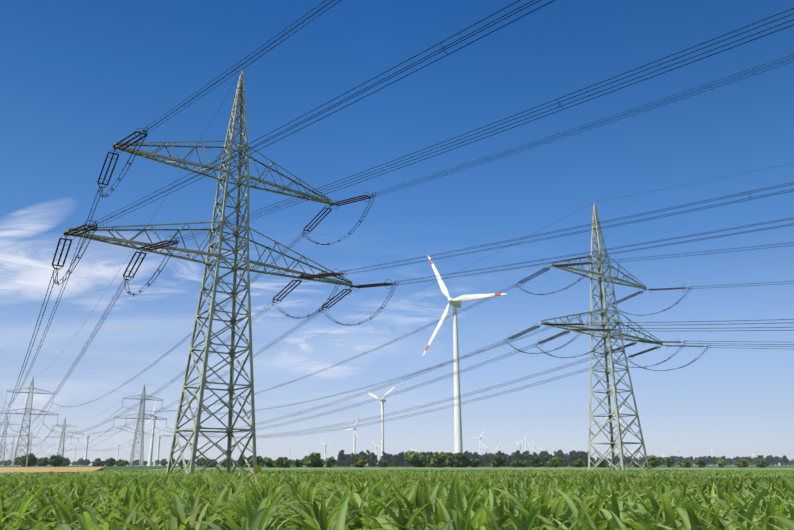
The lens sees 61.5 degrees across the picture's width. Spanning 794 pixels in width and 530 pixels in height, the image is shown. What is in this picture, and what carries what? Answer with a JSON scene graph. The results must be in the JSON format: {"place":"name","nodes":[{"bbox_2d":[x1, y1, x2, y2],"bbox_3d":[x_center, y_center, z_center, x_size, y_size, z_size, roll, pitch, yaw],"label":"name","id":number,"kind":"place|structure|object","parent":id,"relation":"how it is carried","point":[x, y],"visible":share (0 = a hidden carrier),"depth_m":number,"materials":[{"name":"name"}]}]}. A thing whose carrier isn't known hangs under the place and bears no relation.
{"place":"outdoors","nodes":[
{"label":"outdoors","id":0,"kind":"place"},
{"bbox_2d":[0,467,103,473],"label":"grain field","id":1,"kind":"structure","parent":0,"point":[63,470],"depth_m":181.96,"materials":[{"name":"plant"}]},
{"bbox_2d":[0,472,793,529],"bbox_3d":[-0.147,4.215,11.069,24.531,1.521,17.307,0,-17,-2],"label":"maize field","id":2,"kind":"structure","parent":0,"point":[373,507],"depth_m":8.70,"materials":[{"name":"green plant"}]},
{"bbox_2d":[0,467,793,480],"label":"maize field","id":3,"kind":"structure","parent":0,"point":[482,473],"depth_m":85.54,"materials":[{"name":"green plant"}]},
{"bbox_2d":[0,465,793,528],"bbox_3d":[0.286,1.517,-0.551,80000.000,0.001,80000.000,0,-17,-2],"label":"ground","id":4,"kind":"structure","parent":0,"point":[134,467],"depth_m":1057.38,"materials":[{"name":"green plant"}]},
{"bbox_2d":[0,416,21,466],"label":"pylon","id":5,"kind":"object","parent":4,"relation":"on","point":[5,438],"visible":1,"depth_m":709.18,"materials":[{"name":"grey metal"}]},
{"bbox_2d":[2,442,20,465],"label":"pylon","id":6,"kind":"object","parent":4,"relation":"on","point":[12,453],"visible":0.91,"depth_m":1354.36,"materials":[{"name":"grey"}]},
{"bbox_2d":[17,455,25,466],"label":"tree","id":7,"kind":"object","parent":4,"relation":"on","point":[22,457],"visible":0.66,"depth_m":549.95,"materials":[{"name":"green plant"}]},
{"bbox_2d":[0,377,58,466],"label":"pylon","id":8,"kind":"object","parent":4,"relation":"on","point":[28,433],"visible":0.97,"depth_m":396.66,"materials":[{"name":"grey metal"}]},
{"bbox_2d":[0,383,56,449],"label":"conductors","id":9,"kind":"object","parent":8,"relation":"attached to","point":[31,431],"visible":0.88,"depth_m":440.80,"materials":[{"name":"grey"}]},
{"bbox_2d":[23,453,37,466],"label":"tree","id":10,"kind":"object","parent":4,"relation":"on","point":[31,456],"visible":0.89,"depth_m":537.74,"materials":[{"name":"green plant"}]},
{"bbox_2d":[36,457,46,465],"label":"tree","id":11,"kind":"object","parent":4,"relation":"on","point":[42,461],"visible":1,"depth_m":522.15,"materials":[{"name":"green plant"}]},
{"bbox_2d":[47,455,63,466],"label":"tree","id":12,"kind":"object","parent":4,"relation":"on","point":[54,460],"visible":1,"depth_m":520.34,"materials":[{"name":"green plant"}]},
{"bbox_2d":[45,417,78,466],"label":"pylon","id":13,"kind":"object","parent":4,"relation":"on","point":[63,436],"visible":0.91,"depth_m":743.82,"materials":[{"name":"grey metal"}]},
{"bbox_2d":[61,457,68,466],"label":"tree","id":14,"kind":"object","parent":4,"relation":"on","point":[65,462],"visible":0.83,"depth_m":552.46,"materials":[{"name":"green plant"}]},
{"bbox_2d":[76,458,84,465],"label":"tree","id":15,"kind":"object","parent":4,"relation":"on","point":[80,461],"visible":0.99,"depth_m":1320.25,"materials":[{"name":"green plant"}]},
{"bbox_2d":[84,432,92,458],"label":"wind turbine","id":16,"kind":"object","parent":4,"relation":"on","point":[88,436],"visible":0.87,"depth_m":2352.12,"materials":[{"name":"white metal"}]},
{"bbox_2d":[94,458,101,465],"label":"tree","id":17,"kind":"object","parent":4,"relation":"on","point":[97,462],"visible":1,"depth_m":612.92,"materials":[{"name":"green plant"}]},
{"bbox_2d":[108,458,116,465],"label":"tree","id":18,"kind":"object","parent":4,"relation":"on","point":[111,461],"visible":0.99,"depth_m":612.66,"materials":[{"name":"green plant"}]},
{"bbox_2d":[113,385,166,467],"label":"pylon","id":19,"kind":"object","parent":4,"relation":"on","point":[142,424],"visible":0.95,"depth_m":436.46,"materials":[{"name":"grey metal"}]},
{"bbox_2d":[46,385,159,450],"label":"conductors","id":20,"kind":"object","parent":19,"relation":"hanging from","point":[106,435],"visible":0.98,"depth_m":534.80,"materials":[{"name":"grey"}]},
{"bbox_2d":[143,401,159,465],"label":"wind turbine","id":21,"kind":"object","parent":4,"relation":"on","point":[151,451],"visible":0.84,"depth_m":1421.98,"materials":[{"name":"white metal"}]},
{"bbox_2d":[154,432,162,465],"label":"wind turbine","id":22,"kind":"object","parent":4,"relation":"on","point":[158,445],"visible":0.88,"depth_m":2425.34,"materials":[{"name":"white metal"}]},
{"bbox_2d":[196,457,206,465],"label":"tree","id":23,"kind":"object","parent":4,"relation":"on","point":[202,460],"visible":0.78,"depth_m":702.45,"materials":[{"name":"green plant"}]},
{"bbox_2d":[206,459,216,467],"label":"bush","id":24,"kind":"object","parent":4,"relation":"on","point":[211,465],"visible":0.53,"depth_m":304.61,"materials":[{"name":"green plant"}]},
{"bbox_2d":[52,70,398,474],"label":"pylon","id":25,"kind":"object","parent":4,"relation":"on","point":[212,310],"visible":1,"depth_m":80.01,"materials":[{"name":"grey metal"}]},
{"bbox_2d":[0,72,320,434],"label":"conductors","id":26,"kind":"object","parent":25,"relation":"hanging from","point":[104,320],"visible":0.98,"depth_m":119.44,"materials":[{"name":"grey"}]},
{"bbox_2d":[93,0,793,284],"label":"conductors","id":27,"kind":"object","parent":25,"relation":"attached to","point":[443,48],"visible":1,"depth_m":48.03,"materials":[{"name":"grey metal"}]},
{"bbox_2d":[220,459,232,467],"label":"bush","id":28,"kind":"object","parent":4,"relation":"on","point":[224,463],"visible":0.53,"depth_m":296.48,"materials":[{"name":"green plant"}]},
{"bbox_2d":[237,456,249,467],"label":"bush","id":29,"kind":"object","parent":4,"relation":"on","point":[242,463],"visible":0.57,"depth_m":279.51,"materials":[{"name":"green plant"}]},
{"bbox_2d":[248,455,263,467],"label":"bush","id":30,"kind":"object","parent":4,"relation":"on","point":[260,461],"visible":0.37,"depth_m":285.29,"materials":[{"name":"green plant"}]},
{"bbox_2d":[263,457,275,467],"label":"bush","id":31,"kind":"object","parent":4,"relation":"on","point":[268,462],"visible":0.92,"depth_m":291.12,"materials":[{"name":"green plant"}]},
{"bbox_2d":[273,456,291,467],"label":"bush","id":32,"kind":"object","parent":4,"relation":"on","point":[282,462],"visible":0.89,"depth_m":281.79,"materials":[{"name":"green plant"}]},
{"bbox_2d":[293,459,302,466],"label":"bush","id":33,"kind":"object","parent":4,"relation":"on","point":[298,463],"visible":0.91,"depth_m":321.52,"materials":[{"name":"green plant"}]},
{"bbox_2d":[302,452,322,466],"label":"bush","id":34,"kind":"object","parent":4,"relation":"on","point":[312,459],"visible":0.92,"depth_m":377.74,"materials":[{"name":"green plant"}]},
{"bbox_2d":[325,456,336,466],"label":"bush","id":35,"kind":"object","parent":4,"relation":"on","point":[330,462],"visible":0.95,"depth_m":361.67,"materials":[{"name":"green plant"}]},
{"bbox_2d":[336,459,343,466],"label":"tree","id":36,"kind":"object","parent":4,"relation":"on","point":[339,463],"visible":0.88,"depth_m":928.75,"materials":[{"name":"green plant"}]},
{"bbox_2d":[338,452,343,462],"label":"tree","id":37,"kind":"object","parent":4,"relation":"on","point":[341,456],"visible":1,"depth_m":915.04,"materials":[{"name":"green plant"}]},
{"bbox_2d":[343,459,351,465],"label":"tree","id":38,"kind":"object","parent":4,"relation":"on","point":[347,462],"visible":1,"depth_m":912.67,"materials":[{"name":"green plant"}]},
{"bbox_2d":[345,418,358,454],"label":"wind turbine","id":39,"kind":"object","parent":4,"relation":"on","point":[354,428],"visible":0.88,"depth_m":1873.10,"materials":[{"name":"white metal"}]},
{"bbox_2d":[352,457,367,466],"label":"bush","id":40,"kind":"object","parent":4,"relation":"on","point":[359,461],"visible":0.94,"depth_m":381.64,"materials":[{"name":"green plant"}]},
{"bbox_2d":[369,455,374,466],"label":"tree","id":41,"kind":"object","parent":4,"relation":"on","point":[372,458],"visible":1,"depth_m":938.67,"materials":[{"name":"green plant"}]},
{"bbox_2d":[365,384,397,455],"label":"wind turbine","id":42,"kind":"object","parent":4,"relation":"on","point":[382,417],"visible":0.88,"depth_m":1039.96,"materials":[{"name":"white metal"}]},
{"bbox_2d":[377,460,388,466],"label":"bush","id":43,"kind":"object","parent":4,"relation":"on","point":[383,463],"visible":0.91,"depth_m":401.36,"materials":[{"name":"green plant"}]},
{"bbox_2d":[398,452,403,461],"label":"tree","id":44,"kind":"object","parent":4,"relation":"on","point":[401,457],"visible":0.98,"depth_m":913.14,"materials":[{"name":"green plant"}]},
{"bbox_2d":[403,450,426,466],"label":"bush","id":45,"kind":"object","parent":4,"relation":"on","point":[415,459],"visible":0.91,"depth_m":381.91,"materials":[{"name":"green plant"}]},
{"bbox_2d":[425,453,451,466],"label":"bush","id":46,"kind":"object","parent":4,"relation":"on","point":[437,460],"visible":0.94,"depth_m":380.98,"materials":[{"name":"green plant"}]},
{"bbox_2d":[448,452,472,466],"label":"bush","id":47,"kind":"object","parent":4,"relation":"on","point":[460,459],"visible":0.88,"depth_m":380.59,"materials":[{"name":"green plant"}]},
{"bbox_2d":[423,256,506,452],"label":"wind turbine","id":48,"kind":"object","parent":4,"relation":"on","point":[455,303],"visible":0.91,"depth_m":410.13,"materials":[{"name":"white metal"}]},
{"bbox_2d":[471,458,481,466],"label":"bush","id":49,"kind":"object","parent":4,"relation":"on","point":[476,462],"visible":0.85,"depth_m":398.52,"materials":[{"name":"green plant"}]},
{"bbox_2d":[473,432,483,454],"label":"wind turbine","id":50,"kind":"object","parent":4,"relation":"on","point":[479,438],"visible":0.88,"depth_m":2534.14,"materials":[{"name":"white metal"}]},
{"bbox_2d":[490,454,505,466],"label":"bush","id":51,"kind":"object","parent":4,"relation":"on","point":[498,461],"visible":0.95,"depth_m":387.57,"materials":[{"name":"green plant"}]},
{"bbox_2d":[509,460,526,466],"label":"bush","id":52,"kind":"object","parent":4,"relation":"on","point":[517,463],"visible":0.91,"depth_m":404.55,"materials":[{"name":"green plant"}]},
{"bbox_2d":[515,450,522,459],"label":"tree","id":53,"kind":"object","parent":4,"relation":"on","point":[518,455],"visible":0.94,"depth_m":909.79,"materials":[{"name":"green plant"}]},
{"bbox_2d":[518,431,529,450],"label":"wind turbine","id":54,"kind":"object","parent":4,"relation":"on","point":[525,442],"visible":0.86,"depth_m":2693.20,"materials":[{"name":"white metal"}]},
{"bbox_2d":[523,451,529,459],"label":"tree","id":55,"kind":"object","parent":4,"relation":"on","point":[526,455],"visible":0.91,"depth_m":973.65,"materials":[{"name":"green plant"}]},
{"bbox_2d":[530,456,544,466],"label":"bush","id":56,"kind":"object","parent":4,"relation":"on","point":[538,461],"visible":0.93,"depth_m":392.90,"materials":[{"name":"green plant"}]},
{"bbox_2d":[542,453,545,461],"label":"tree","id":57,"kind":"object","parent":4,"relation":"on","point":[544,457],"visible":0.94,"depth_m":913.06,"materials":[{"name":"green plant"}]},
{"bbox_2d":[547,456,563,467],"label":"bush","id":58,"kind":"object","parent":4,"relation":"on","point":[554,462],"visible":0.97,"depth_m":418.52,"materials":[{"name":"green plant"}]},
{"bbox_2d":[557,450,564,457],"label":"tree","id":59,"kind":"object","parent":4,"relation":"on","point":[560,452],"visible":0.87,"depth_m":906.14,"materials":[{"name":"green plant"}]},
{"bbox_2d":[572,451,578,459],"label":"tree","id":60,"kind":"object","parent":4,"relation":"on","point":[574,456],"visible":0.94,"depth_m":893.94,"materials":[{"name":"green plant"}]},
{"bbox_2d":[572,459,583,467],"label":"bush","id":61,"kind":"object","parent":4,"relation":"on","point":[578,463],"visible":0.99,"depth_m":424.75,"materials":[{"name":"green plant"}]},
{"bbox_2d":[595,459,607,467],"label":"bush","id":62,"kind":"object","parent":4,"relation":"on","point":[602,464],"visible":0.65,"depth_m":439.91,"materials":[{"name":"green plant"}]},
{"bbox_2d":[504,202,710,470],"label":"pylon","id":63,"kind":"object","parent":4,"relation":"on","point":[604,337],"visible":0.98,"depth_m":124.89,"materials":[{"name":"grey metal"}]},
{"bbox_2d":[115,203,624,437],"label":"conductors","id":64,"kind":"object","parent":63,"relation":"hanging from","point":[398,380],"visible":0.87,"depth_m":175.74,"materials":[{"name":"grey"}]},
{"bbox_2d":[590,163,793,348],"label":"conductors","id":65,"kind":"object","parent":63,"relation":"attached to","point":[712,287],"visible":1,"depth_m":105.61,"materials":[{"name":"grey metal"}]},
{"bbox_2d":[600,402,627,462],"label":"wind turbine","id":66,"kind":"object","parent":4,"relation":"on","point":[620,422],"visible":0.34,"depth_m":1428.23,"materials":[{"name":"white metal"}]},
{"bbox_2d":[633,460,640,467],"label":"tree","id":67,"kind":"object","parent":4,"relation":"on","point":[635,465],"visible":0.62,"depth_m":451.37,"materials":[{"name":"green plant"}]},
{"bbox_2d":[644,455,662,467],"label":"bush","id":68,"kind":"object","parent":4,"relation":"on","point":[654,461],"visible":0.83,"depth_m":447.02,"materials":[{"name":"green plant"}]},
{"bbox_2d":[664,458,674,467],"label":"bush","id":69,"kind":"object","parent":4,"relation":"on","point":[669,463],"visible":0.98,"depth_m":463.30,"materials":[{"name":"green plant"}]},
{"bbox_2d":[677,460,692,467],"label":"bush","id":70,"kind":"object","parent":4,"relation":"on","point":[685,463],"visible":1,"depth_m":494.50,"materials":[{"name":"green plant"}]},
{"bbox_2d":[695,459,705,467],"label":"bush","id":71,"kind":"object","parent":4,"relation":"on","point":[701,463],"visible":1,"depth_m":525.46,"materials":[{"name":"green plant"}]},
{"bbox_2d":[715,459,727,467],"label":"bush","id":72,"kind":"object","parent":4,"relation":"on","point":[720,463],"visible":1,"depth_m":518.98,"materials":[{"name":"green plant"}]},
{"bbox_2d":[734,459,749,466],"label":"bush","id":73,"kind":"object","parent":4,"relation":"on","point":[742,463],"visible":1,"depth_m":548.25,"materials":[{"name":"green plant"}]},
{"bbox_2d":[756,458,768,467],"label":"bush","id":74,"kind":"object","parent":4,"relation":"on","point":[762,463],"visible":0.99,"depth_m":507.44,"materials":[{"name":"green plant"}]},
{"bbox_2d":[0,0,793,464],"label":"sky","id":75,"kind":"structure","parent":0,"point":[78,78],"materials":[{"name":"blue"}]}
]}

